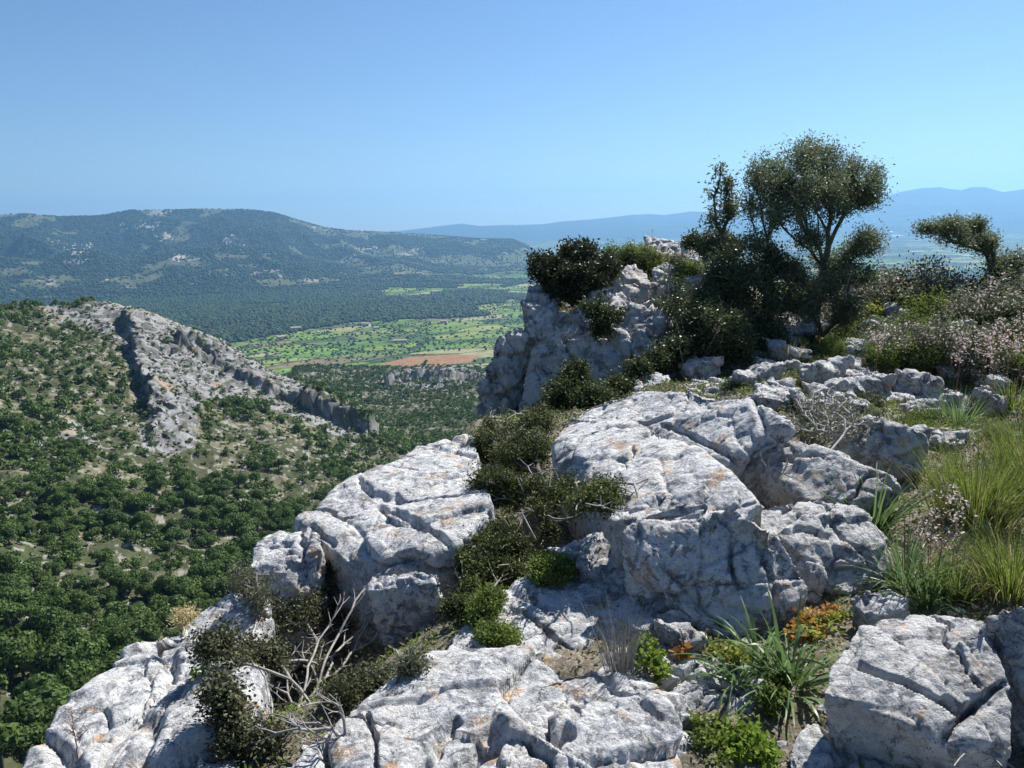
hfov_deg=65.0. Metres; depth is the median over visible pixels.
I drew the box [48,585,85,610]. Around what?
pine tree
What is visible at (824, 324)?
rock
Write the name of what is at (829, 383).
rock
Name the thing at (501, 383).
rock
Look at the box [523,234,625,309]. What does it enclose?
outcrop bush
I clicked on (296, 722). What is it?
dead branches
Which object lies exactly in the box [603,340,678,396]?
foot shrub
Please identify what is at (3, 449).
pine tree
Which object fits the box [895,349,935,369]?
flowering shrub
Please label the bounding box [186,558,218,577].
pine tree
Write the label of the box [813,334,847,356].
shrub
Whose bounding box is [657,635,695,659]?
rusty plant
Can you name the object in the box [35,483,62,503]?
pine tree
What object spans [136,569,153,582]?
pine tree
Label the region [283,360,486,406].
hill wood
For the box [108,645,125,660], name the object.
pine tree
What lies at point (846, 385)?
rock
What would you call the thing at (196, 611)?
pine tree
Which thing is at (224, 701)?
twiggy bush
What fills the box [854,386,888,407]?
shrub
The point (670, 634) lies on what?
rock
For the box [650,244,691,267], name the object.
flowering shrub
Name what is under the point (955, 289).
flowering shrub
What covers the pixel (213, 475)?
pine tree
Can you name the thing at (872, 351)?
shrub
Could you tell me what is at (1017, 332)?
shrub
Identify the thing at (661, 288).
rock
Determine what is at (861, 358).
shrub
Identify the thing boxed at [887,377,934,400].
rock
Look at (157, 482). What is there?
pine tree
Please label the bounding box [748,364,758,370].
rock
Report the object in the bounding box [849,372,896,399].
rock
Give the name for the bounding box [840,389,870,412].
rock
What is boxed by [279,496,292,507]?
pine tree
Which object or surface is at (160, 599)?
pine tree
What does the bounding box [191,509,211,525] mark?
pine tree
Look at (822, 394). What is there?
rock
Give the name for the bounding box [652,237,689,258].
rock
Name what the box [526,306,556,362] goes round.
rock
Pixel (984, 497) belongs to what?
grass tussock
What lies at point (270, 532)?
pine tree
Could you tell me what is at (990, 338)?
asphodel stalk
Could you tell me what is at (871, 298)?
yellow plant
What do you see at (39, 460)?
pine tree
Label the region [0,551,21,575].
pine tree
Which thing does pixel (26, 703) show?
pine tree
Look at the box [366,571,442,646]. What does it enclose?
rock
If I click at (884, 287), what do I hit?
flowering shrub
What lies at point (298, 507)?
pine tree
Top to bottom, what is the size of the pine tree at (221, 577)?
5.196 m
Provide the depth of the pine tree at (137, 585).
181.77 m
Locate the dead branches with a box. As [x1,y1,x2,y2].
[244,574,379,756]
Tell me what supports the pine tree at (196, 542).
on the hillside
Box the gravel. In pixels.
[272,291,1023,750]
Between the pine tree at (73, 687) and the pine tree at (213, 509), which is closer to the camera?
the pine tree at (73, 687)
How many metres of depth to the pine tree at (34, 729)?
108.11 m
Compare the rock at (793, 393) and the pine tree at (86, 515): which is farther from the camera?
the pine tree at (86, 515)
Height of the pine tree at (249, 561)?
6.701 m
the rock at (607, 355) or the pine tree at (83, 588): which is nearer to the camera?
the rock at (607, 355)
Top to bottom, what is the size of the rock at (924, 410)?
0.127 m
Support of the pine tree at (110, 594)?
on the hillside
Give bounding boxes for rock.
[23,592,275,767]
[197,658,218,767]
[250,529,331,670]
[287,645,591,767]
[293,434,494,650]
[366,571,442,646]
[448,575,660,666]
[474,327,529,418]
[497,670,700,767]
[518,362,550,410]
[520,284,559,367]
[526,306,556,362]
[526,326,562,375]
[542,334,599,384]
[546,532,628,594]
[551,277,639,344]
[552,416,764,539]
[567,391,794,498]
[587,328,631,389]
[597,644,699,691]
[602,485,756,568]
[611,296,672,369]
[613,613,672,642]
[620,264,650,304]
[621,503,807,635]
[630,327,655,376]
[632,372,670,391]
[643,235,661,245]
[648,242,680,256]
[649,289,654,297]
[650,274,706,300]
[650,281,668,298]
[651,262,677,285]
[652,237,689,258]
[653,619,707,652]
[657,608,691,624]
[658,658,775,712]
[678,355,723,379]
[682,377,727,389]
[684,247,703,265]
[686,384,734,396]
[728,369,758,388]
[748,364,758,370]
[749,381,784,401]
[752,356,774,363]
[752,440,901,519]
[753,392,791,409]
[754,377,795,389]
[755,361,785,382]
[761,500,888,603]
[766,338,811,361]
[766,377,789,391]
[778,312,800,323]
[781,317,818,336]
[784,359,801,372]
[786,323,814,344]
[786,335,801,346]
[788,388,827,420]
[789,719,893,767]
[799,355,854,378]
[801,381,845,402]
[802,361,839,383]
[811,387,839,410]
[819,313,829,330]
[821,615,1011,767]
[824,377,863,391]
[830,378,864,394]
[833,414,928,481]
[839,338,865,355]
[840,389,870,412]
[845,357,871,376]
[848,333,893,359]
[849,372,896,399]
[850,589,909,629]
[860,319,897,338]
[868,315,886,321]
[882,302,917,321]
[882,456,924,481]
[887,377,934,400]
[894,368,943,395]
[899,398,943,411]
[908,408,939,417]
[911,424,933,441]
[920,393,965,405]
[929,428,942,446]
[931,429,970,449]
[933,319,974,334]
[934,363,976,378]
[943,390,975,413]
[968,302,1006,315]
[969,371,985,380]
[972,388,1009,415]
[973,373,1012,393]
[979,384,1002,395]
[981,606,1023,753]
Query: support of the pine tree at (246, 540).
on the hillside
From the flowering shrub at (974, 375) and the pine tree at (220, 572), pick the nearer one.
the flowering shrub at (974, 375)
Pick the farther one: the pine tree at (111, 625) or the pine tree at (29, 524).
the pine tree at (29, 524)
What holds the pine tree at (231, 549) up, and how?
on the hillside
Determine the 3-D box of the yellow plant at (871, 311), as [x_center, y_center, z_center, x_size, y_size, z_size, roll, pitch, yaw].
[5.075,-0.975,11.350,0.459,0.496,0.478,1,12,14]
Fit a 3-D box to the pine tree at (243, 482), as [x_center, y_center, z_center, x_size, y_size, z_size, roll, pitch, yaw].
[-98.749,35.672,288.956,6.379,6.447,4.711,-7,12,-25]
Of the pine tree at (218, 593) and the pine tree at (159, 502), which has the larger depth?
the pine tree at (159, 502)
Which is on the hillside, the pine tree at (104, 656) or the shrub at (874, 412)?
the pine tree at (104, 656)
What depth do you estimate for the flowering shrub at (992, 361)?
8.50 m
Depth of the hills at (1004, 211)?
5476.41 m
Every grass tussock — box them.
[889,424,1023,538]
[908,541,1003,609]
[927,503,1023,607]
[955,395,1023,500]
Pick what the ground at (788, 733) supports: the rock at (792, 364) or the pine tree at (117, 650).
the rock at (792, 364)
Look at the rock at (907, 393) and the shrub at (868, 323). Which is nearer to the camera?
the rock at (907, 393)
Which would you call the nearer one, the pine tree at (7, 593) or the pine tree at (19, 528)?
the pine tree at (7, 593)
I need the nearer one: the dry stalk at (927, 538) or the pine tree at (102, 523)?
the dry stalk at (927, 538)
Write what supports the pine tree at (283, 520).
on the hillside
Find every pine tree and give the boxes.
[0,415,20,426]
[0,447,10,452]
[0,489,16,503]
[0,504,25,517]
[0,518,22,526]
[0,521,24,536]
[0,527,16,542]
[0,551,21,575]
[0,573,16,588]
[0,586,20,601]
[0,590,33,637]
[0,636,54,680]
[0,685,67,743]
[0,690,74,719]
[0,707,47,767]
[3,707,54,748]
[4,601,35,620]
[7,564,37,577]
[8,412,25,423]
[9,561,41,586]
[10,442,30,454]
[11,481,36,497]
[11,684,21,703]
[12,580,32,591]
[12,606,46,635]
[12,680,72,709]
[13,606,64,649]
[14,513,38,536]
[15,497,35,512]
[17,672,60,695]
[22,556,42,569]
[24,483,44,498]
[24,591,51,606]
[26,600,45,614]
[29,569,48,584]
[30,456,47,465]
[32,614,76,634]
[33,569,42,583]
[33,575,60,591]
[34,642,101,672]
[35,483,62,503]
[35,503,53,517]
[36,520,69,539]
[40,531,57,541]
[41,504,67,515]
[42,561,65,574]
[44,590,76,614]
[46,490,72,503]
[47,505,63,519]
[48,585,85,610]
[49,507,67,523]
[49,630,76,646]
[50,630,86,663]
[51,540,80,557]
[52,657,93,689]
[53,437,81,444]
[53,633,109,671]
[54,497,80,511]
[57,441,76,455]
[58,628,113,648]
[59,515,80,530]
[59,573,91,590]
[59,610,91,629]
[60,516,85,524]
[60,530,79,541]
[60,535,82,549]
[62,486,76,495]
[63,588,102,618]
[64,523,85,531]
[65,659,105,678]
[66,675,87,690]
[73,447,90,460]
[73,480,97,500]
[73,580,95,589]
[74,441,82,449]
[74,508,98,527]
[75,595,98,612]
[79,487,100,497]
[82,527,99,540]
[84,578,106,589]
[86,587,99,600]
[88,509,112,526]
[88,601,126,630]
[90,550,110,563]
[90,626,112,649]
[93,489,111,503]
[93,652,115,676]
[96,476,114,494]
[96,508,122,526]
[96,586,117,602]
[96,601,127,620]
[97,567,118,585]
[97,620,124,629]
[97,627,135,653]
[100,475,117,482]
[100,547,115,558]
[100,617,135,627]
[103,522,128,537]
[103,565,138,584]
[103,612,129,622]
[103,659,116,671]
[104,483,117,496]
[106,484,124,498]
[108,569,141,584]
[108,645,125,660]
[109,512,127,524]
[110,573,136,591]
[115,637,138,647]
[116,577,139,592]
[117,495,129,504]
[118,614,131,619]
[119,529,143,543]
[120,514,151,524]
[122,492,136,497]
[124,510,148,527]
[125,496,142,509]
[127,604,156,626]
[128,601,144,611]
[128,613,177,641]
[130,497,155,511]
[133,493,155,500]
[134,582,158,599]
[135,630,160,641]
[136,519,155,536]
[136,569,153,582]
[141,469,165,480]
[144,464,161,474]
[144,604,165,623]
[147,475,166,491]
[147,574,173,593]
[147,590,169,608]
[150,496,173,514]
[155,517,179,533]
[155,606,175,622]
[156,540,177,549]
[157,498,183,511]
[161,489,179,498]
[161,581,197,594]
[162,627,180,637]
[165,527,189,541]
[165,575,201,594]
[167,582,197,599]
[168,594,189,612]
[170,545,188,555]
[172,597,215,614]
[173,576,202,593]
[174,468,195,481]
[176,478,194,488]
[179,473,199,488]
[180,489,196,502]
[180,507,200,519]
[180,518,205,536]
[185,483,203,495]
[185,587,205,599]
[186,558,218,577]
[186,607,202,619]
[189,486,200,502]
[189,537,205,548]
[190,576,217,598]
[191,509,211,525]
[193,598,220,618]
[194,592,209,598]
[195,528,216,537]
[196,562,223,578]
[198,471,221,480]
[198,476,212,486]
[198,574,226,581]
[199,505,216,514]
[200,479,220,494]
[201,534,220,546]
[203,494,222,505]
[204,545,224,555]
[204,547,221,557]
[206,517,223,527]
[207,499,222,508]
[207,586,229,597]
[208,552,225,560]
[209,513,242,533]
[210,504,238,517]
[211,484,230,497]
[213,559,222,571]
[214,500,227,509]
[216,577,241,592]
[218,478,233,489]
[219,555,239,577]
[222,551,242,560]
[225,473,251,488]
[225,545,241,555]
[229,475,245,487]
[230,488,247,500]
[231,517,256,533]
[235,525,258,537]
[235,533,250,544]
[237,557,252,567]
[238,512,257,525]
[241,537,258,547]
[243,536,264,553]
[247,489,265,497]
[247,509,266,519]
[251,515,268,532]
[252,506,276,514]
[253,531,268,536]
[254,531,274,537]
[259,518,280,530]
[263,458,289,468]
[266,507,294,526]
[267,499,289,507]
[268,517,293,529]
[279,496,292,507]
[279,521,293,530]
[286,498,305,513]
[296,497,312,506]
[316,489,330,497]
[340,465,352,472]
[342,455,355,467]
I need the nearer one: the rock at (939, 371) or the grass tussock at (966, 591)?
the grass tussock at (966, 591)
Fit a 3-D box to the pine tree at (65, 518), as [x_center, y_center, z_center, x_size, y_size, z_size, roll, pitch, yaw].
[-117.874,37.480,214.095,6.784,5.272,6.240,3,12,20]
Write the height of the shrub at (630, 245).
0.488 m
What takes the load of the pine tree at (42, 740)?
on the hillside
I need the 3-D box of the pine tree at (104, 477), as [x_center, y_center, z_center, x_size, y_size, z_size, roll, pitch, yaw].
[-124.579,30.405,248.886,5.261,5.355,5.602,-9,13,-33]
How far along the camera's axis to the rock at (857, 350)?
9.22 m
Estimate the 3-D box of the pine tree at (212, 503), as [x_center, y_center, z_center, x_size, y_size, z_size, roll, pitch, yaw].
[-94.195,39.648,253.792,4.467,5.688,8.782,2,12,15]
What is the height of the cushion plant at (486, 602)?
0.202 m
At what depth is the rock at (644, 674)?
3.19 m
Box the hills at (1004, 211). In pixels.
[0,187,1023,300]
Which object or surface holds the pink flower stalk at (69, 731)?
on the rock at (132, 709)
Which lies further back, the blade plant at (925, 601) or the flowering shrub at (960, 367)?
the flowering shrub at (960, 367)
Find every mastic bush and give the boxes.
[432,538,531,624]
[462,396,633,571]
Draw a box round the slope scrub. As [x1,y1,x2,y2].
[0,301,484,741]
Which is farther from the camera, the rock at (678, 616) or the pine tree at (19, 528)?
the pine tree at (19, 528)
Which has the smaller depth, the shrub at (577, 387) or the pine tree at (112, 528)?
the shrub at (577, 387)
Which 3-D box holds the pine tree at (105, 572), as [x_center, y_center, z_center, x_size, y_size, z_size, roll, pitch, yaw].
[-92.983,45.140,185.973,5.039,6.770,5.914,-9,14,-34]
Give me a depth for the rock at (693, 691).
3.03 m
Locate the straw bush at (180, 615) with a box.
[162,601,206,639]
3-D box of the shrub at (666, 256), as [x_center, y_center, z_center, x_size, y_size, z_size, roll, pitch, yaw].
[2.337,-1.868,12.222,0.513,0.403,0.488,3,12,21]
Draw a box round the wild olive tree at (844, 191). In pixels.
[732,128,897,335]
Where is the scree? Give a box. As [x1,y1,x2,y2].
[15,301,479,464]
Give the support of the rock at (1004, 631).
on the ground at (788, 733)
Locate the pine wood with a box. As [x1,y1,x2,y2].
[0,414,352,747]
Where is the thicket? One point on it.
(847, 307)
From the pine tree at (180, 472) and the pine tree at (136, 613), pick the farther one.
the pine tree at (180, 472)
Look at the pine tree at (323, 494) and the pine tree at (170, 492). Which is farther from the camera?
the pine tree at (323, 494)
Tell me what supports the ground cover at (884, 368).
on the ground at (788, 733)
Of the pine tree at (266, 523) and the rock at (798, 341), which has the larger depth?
the pine tree at (266, 523)
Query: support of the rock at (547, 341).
on the ground at (788, 733)
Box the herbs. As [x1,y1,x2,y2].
[237,424,1023,767]
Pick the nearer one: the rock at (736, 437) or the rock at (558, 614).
the rock at (558, 614)
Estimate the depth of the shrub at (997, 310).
10.29 m
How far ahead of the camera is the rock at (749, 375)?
7.87 m
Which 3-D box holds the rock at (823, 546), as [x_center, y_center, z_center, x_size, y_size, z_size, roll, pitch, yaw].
[1.450,0.851,3.872,0.665,0.460,0.468,-1,11,0]
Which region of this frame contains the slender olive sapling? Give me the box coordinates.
[696,154,743,245]
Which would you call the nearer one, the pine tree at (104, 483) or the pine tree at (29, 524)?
the pine tree at (29, 524)
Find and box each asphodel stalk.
[868,331,886,373]
[951,331,973,393]
[971,325,999,384]
[979,317,1010,393]
[998,307,1023,416]
[1013,316,1023,390]
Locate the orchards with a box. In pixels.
[228,292,523,354]
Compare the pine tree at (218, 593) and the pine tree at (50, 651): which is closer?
the pine tree at (50, 651)
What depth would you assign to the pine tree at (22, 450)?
260.25 m
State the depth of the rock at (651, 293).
11.53 m
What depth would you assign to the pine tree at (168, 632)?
166.77 m
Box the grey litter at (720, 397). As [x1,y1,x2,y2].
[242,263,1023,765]
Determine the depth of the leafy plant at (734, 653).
3.13 m
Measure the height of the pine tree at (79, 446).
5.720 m
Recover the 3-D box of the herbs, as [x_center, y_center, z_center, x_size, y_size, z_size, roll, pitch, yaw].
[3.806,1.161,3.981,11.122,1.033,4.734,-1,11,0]
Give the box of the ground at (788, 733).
[194,279,1023,767]
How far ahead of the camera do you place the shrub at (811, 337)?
9.97 m
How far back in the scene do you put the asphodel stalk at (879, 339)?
8.44 m
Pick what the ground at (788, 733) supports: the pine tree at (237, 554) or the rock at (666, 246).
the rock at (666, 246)
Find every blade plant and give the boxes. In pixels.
[665,631,801,715]
[813,455,948,533]
[842,512,1000,615]
[859,540,992,612]
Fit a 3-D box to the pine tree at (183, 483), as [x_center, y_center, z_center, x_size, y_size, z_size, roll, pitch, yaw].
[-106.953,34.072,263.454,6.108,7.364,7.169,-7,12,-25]
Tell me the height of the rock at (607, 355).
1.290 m
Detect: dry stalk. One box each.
[914,508,947,583]
[918,488,969,596]
[948,484,976,595]
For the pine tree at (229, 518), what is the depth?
239.38 m
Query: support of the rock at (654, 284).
on the ground at (788, 733)
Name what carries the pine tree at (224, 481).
on the hillside
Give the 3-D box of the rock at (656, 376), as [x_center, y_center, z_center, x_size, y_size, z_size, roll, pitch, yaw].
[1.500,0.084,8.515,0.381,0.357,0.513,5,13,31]
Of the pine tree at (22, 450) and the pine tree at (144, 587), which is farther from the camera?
the pine tree at (22, 450)
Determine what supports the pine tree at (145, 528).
on the hillside
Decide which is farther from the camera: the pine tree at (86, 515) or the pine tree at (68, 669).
the pine tree at (86, 515)
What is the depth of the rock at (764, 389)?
6.80 m
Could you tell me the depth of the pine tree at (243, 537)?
232.62 m
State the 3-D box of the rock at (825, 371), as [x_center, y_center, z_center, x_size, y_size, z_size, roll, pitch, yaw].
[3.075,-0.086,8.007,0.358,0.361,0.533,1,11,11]
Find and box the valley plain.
[0,281,978,374]
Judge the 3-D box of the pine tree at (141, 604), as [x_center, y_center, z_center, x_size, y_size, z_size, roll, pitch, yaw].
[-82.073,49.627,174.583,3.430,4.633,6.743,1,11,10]
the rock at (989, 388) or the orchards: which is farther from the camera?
the orchards
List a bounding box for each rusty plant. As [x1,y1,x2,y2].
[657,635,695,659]
[783,601,848,643]
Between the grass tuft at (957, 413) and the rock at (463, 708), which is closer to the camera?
the rock at (463, 708)
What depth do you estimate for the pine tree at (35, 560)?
181.12 m
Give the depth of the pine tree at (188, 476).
266.18 m
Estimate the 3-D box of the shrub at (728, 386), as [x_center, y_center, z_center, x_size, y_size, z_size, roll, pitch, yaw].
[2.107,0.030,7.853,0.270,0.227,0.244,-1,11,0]
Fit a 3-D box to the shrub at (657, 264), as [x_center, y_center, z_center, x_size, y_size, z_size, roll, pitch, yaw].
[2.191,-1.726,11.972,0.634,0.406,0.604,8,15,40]
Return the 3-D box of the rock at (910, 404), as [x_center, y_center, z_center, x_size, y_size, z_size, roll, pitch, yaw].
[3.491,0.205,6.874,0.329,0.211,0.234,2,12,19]
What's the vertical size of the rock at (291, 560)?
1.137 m
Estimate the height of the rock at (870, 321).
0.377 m
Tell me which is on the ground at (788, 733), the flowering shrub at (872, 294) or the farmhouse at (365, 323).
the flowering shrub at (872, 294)
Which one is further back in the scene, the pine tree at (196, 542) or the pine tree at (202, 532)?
the pine tree at (202, 532)
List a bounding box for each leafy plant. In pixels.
[185,659,211,680]
[618,634,651,663]
[633,629,675,686]
[686,708,736,767]
[704,633,763,670]
[711,710,785,767]
[751,660,802,717]
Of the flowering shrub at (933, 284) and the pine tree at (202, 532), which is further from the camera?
the pine tree at (202, 532)
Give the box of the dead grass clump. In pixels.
[579,584,660,677]
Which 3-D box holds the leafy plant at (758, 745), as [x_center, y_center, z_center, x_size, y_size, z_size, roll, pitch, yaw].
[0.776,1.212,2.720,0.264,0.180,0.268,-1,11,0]
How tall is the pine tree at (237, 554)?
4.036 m
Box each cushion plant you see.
[364,643,434,694]
[461,580,511,628]
[470,614,525,647]
[519,546,581,589]
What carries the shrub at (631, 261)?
on the ground at (788, 733)
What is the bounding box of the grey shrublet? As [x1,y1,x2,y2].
[223,555,280,623]
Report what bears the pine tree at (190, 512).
on the hillside
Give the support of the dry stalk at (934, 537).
on the ground at (788, 733)
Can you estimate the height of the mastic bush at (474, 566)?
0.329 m
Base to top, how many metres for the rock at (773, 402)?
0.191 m
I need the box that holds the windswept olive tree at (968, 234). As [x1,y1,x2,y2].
[907,210,1014,290]
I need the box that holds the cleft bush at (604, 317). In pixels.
[576,293,629,342]
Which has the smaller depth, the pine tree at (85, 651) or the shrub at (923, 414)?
the shrub at (923, 414)
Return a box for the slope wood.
[0,296,479,473]
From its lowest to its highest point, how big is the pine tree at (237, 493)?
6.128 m
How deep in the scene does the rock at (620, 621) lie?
3.45 m
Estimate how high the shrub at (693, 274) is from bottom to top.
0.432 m
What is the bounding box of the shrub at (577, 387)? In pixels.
[535,353,624,412]
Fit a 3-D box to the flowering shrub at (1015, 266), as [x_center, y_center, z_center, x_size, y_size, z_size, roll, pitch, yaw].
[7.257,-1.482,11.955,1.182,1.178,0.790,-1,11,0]
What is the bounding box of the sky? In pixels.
[0,0,1023,231]
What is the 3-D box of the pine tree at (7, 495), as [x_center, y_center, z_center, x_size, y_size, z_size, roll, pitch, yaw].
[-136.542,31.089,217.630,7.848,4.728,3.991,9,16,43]
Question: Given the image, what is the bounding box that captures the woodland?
[0,208,536,358]
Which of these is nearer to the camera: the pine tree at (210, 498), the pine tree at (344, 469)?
the pine tree at (210, 498)
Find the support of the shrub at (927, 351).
on the rock
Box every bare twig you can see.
[604,472,665,497]
[940,744,1014,767]
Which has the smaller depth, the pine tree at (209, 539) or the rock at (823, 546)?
the rock at (823, 546)
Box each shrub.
[535,353,624,412]
[597,248,627,267]
[598,239,629,258]
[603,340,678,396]
[617,239,650,254]
[618,249,635,264]
[623,256,640,266]
[627,243,660,259]
[629,247,663,270]
[638,255,674,274]
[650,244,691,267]
[654,248,679,262]
[667,259,696,277]
[680,260,706,274]
[680,267,706,280]
[716,377,741,395]
[734,379,753,392]
[760,449,800,483]
[779,376,882,449]
[795,378,801,387]
[796,329,821,345]
[798,343,815,354]
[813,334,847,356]
[819,298,833,323]
[829,316,871,337]
[840,279,891,307]
[841,348,865,366]
[847,316,913,344]
[849,265,940,306]
[849,313,908,338]
[851,260,923,298]
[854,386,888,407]
[856,308,915,332]
[859,334,909,372]
[860,314,958,361]
[862,406,885,416]
[863,296,892,309]
[882,250,996,300]
[883,268,936,296]
[887,280,947,310]
[888,284,961,323]
[890,331,953,372]
[892,397,909,403]
[894,305,942,329]
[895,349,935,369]
[895,412,919,422]
[901,336,945,366]
[905,403,940,423]
[906,300,1011,380]
[909,417,935,427]
[910,313,974,345]
[915,280,995,308]
[916,273,949,294]
[927,323,1002,381]
[928,287,1015,325]
[942,349,981,378]
[944,327,1021,381]
[945,265,1008,295]
[952,270,1023,302]
[952,279,1023,328]
[956,293,1023,326]
[960,362,1013,386]
[962,350,1009,372]
[965,396,993,414]
[966,337,1023,379]
[972,311,1023,352]
[976,244,1023,295]
[977,424,1010,439]
[994,283,1023,302]
[1002,363,1023,389]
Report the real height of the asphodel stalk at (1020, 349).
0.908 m
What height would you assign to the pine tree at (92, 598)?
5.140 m
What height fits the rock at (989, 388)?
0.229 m
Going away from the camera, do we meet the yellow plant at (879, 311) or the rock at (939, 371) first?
the rock at (939, 371)
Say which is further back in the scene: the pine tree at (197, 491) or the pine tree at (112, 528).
the pine tree at (197, 491)
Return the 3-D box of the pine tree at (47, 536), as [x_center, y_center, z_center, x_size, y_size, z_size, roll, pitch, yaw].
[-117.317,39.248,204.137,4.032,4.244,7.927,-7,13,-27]
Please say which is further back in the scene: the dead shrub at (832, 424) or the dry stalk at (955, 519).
the dead shrub at (832, 424)
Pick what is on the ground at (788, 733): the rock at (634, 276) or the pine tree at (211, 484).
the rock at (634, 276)
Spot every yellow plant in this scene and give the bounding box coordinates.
[675,256,696,269]
[796,334,809,347]
[856,300,887,321]
[859,293,880,311]
[866,303,887,317]
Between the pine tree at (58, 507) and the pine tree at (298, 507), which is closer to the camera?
the pine tree at (58, 507)
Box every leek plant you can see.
[671,596,829,695]
[692,584,841,725]
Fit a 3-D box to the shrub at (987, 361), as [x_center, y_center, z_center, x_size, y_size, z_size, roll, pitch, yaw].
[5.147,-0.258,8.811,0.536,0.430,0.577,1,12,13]
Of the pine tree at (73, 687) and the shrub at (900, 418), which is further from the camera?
the pine tree at (73, 687)
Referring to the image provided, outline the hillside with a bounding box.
[0,301,485,767]
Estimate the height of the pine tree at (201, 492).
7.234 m
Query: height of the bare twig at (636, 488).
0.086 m
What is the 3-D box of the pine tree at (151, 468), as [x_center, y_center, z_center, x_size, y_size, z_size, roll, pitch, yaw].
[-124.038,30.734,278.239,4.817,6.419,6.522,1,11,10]
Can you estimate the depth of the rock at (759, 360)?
8.99 m
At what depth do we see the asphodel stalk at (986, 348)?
8.22 m
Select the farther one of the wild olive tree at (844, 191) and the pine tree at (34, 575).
the pine tree at (34, 575)
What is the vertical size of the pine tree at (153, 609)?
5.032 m
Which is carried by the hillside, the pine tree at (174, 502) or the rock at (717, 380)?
the pine tree at (174, 502)
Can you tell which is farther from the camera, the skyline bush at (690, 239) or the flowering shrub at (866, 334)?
the skyline bush at (690, 239)
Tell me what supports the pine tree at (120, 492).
on the hillside
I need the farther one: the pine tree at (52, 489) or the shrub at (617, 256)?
the pine tree at (52, 489)
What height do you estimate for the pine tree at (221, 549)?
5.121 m
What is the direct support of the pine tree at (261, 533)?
on the hillside
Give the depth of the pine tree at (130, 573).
184.51 m
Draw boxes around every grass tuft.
[647,267,685,284]
[766,337,811,361]
[817,328,872,355]
[846,329,924,357]
[859,408,941,431]
[909,385,997,426]
[971,375,1023,411]
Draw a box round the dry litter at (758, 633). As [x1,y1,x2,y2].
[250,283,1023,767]
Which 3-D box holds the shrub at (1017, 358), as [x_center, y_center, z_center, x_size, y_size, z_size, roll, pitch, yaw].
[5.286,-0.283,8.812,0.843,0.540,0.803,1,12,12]
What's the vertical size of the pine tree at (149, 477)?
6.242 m
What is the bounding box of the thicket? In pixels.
[758,249,888,337]
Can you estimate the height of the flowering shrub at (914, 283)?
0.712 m
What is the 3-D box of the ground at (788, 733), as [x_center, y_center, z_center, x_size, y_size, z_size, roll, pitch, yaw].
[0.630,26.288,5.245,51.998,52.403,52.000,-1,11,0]
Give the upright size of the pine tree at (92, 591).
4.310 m
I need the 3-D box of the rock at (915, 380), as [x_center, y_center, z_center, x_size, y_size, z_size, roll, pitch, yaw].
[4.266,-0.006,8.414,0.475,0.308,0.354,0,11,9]
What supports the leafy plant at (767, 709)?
on the ground at (788, 733)
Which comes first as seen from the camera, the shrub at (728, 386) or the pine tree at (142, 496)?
the shrub at (728, 386)
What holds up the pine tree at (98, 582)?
on the hillside
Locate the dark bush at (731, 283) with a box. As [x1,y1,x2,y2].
[650,232,800,371]
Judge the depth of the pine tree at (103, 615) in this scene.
167.39 m
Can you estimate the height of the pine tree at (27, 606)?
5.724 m
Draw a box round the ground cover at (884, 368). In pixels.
[196,260,1023,767]
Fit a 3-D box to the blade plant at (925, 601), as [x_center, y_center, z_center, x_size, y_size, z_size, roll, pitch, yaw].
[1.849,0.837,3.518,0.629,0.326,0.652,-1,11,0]
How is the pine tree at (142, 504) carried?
on the hillside
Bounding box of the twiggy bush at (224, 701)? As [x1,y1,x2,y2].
[178,556,388,767]
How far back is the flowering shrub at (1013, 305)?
10.33 m
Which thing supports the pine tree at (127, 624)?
on the hillside
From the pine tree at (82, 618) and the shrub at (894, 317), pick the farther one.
the pine tree at (82, 618)
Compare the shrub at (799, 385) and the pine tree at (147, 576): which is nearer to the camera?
the shrub at (799, 385)
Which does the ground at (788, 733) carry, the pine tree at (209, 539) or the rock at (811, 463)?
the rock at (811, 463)
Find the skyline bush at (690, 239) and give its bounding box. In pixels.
[677,225,748,258]
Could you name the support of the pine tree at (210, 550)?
on the hillside
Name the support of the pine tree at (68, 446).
on the hillside
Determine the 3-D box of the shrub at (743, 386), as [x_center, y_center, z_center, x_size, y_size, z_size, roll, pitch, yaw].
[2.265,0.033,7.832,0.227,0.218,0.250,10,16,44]
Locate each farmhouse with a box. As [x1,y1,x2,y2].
[361,322,370,325]
[393,339,406,341]
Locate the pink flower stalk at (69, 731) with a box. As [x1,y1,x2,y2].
[57,707,89,757]
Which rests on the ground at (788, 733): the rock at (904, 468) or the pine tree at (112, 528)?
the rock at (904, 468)
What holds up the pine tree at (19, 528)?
on the hillside
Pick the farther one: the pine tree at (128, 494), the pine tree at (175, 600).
the pine tree at (128, 494)
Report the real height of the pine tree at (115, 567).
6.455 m
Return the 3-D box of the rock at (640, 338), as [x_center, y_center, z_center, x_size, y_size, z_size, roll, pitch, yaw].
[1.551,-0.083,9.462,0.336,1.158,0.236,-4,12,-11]
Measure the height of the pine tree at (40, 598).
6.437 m
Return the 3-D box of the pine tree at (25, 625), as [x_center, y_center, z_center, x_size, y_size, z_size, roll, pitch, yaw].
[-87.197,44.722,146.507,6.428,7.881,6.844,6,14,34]
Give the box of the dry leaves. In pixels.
[236,424,1023,767]
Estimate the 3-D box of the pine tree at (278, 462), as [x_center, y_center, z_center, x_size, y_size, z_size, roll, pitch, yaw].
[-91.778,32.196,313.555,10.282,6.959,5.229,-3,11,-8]

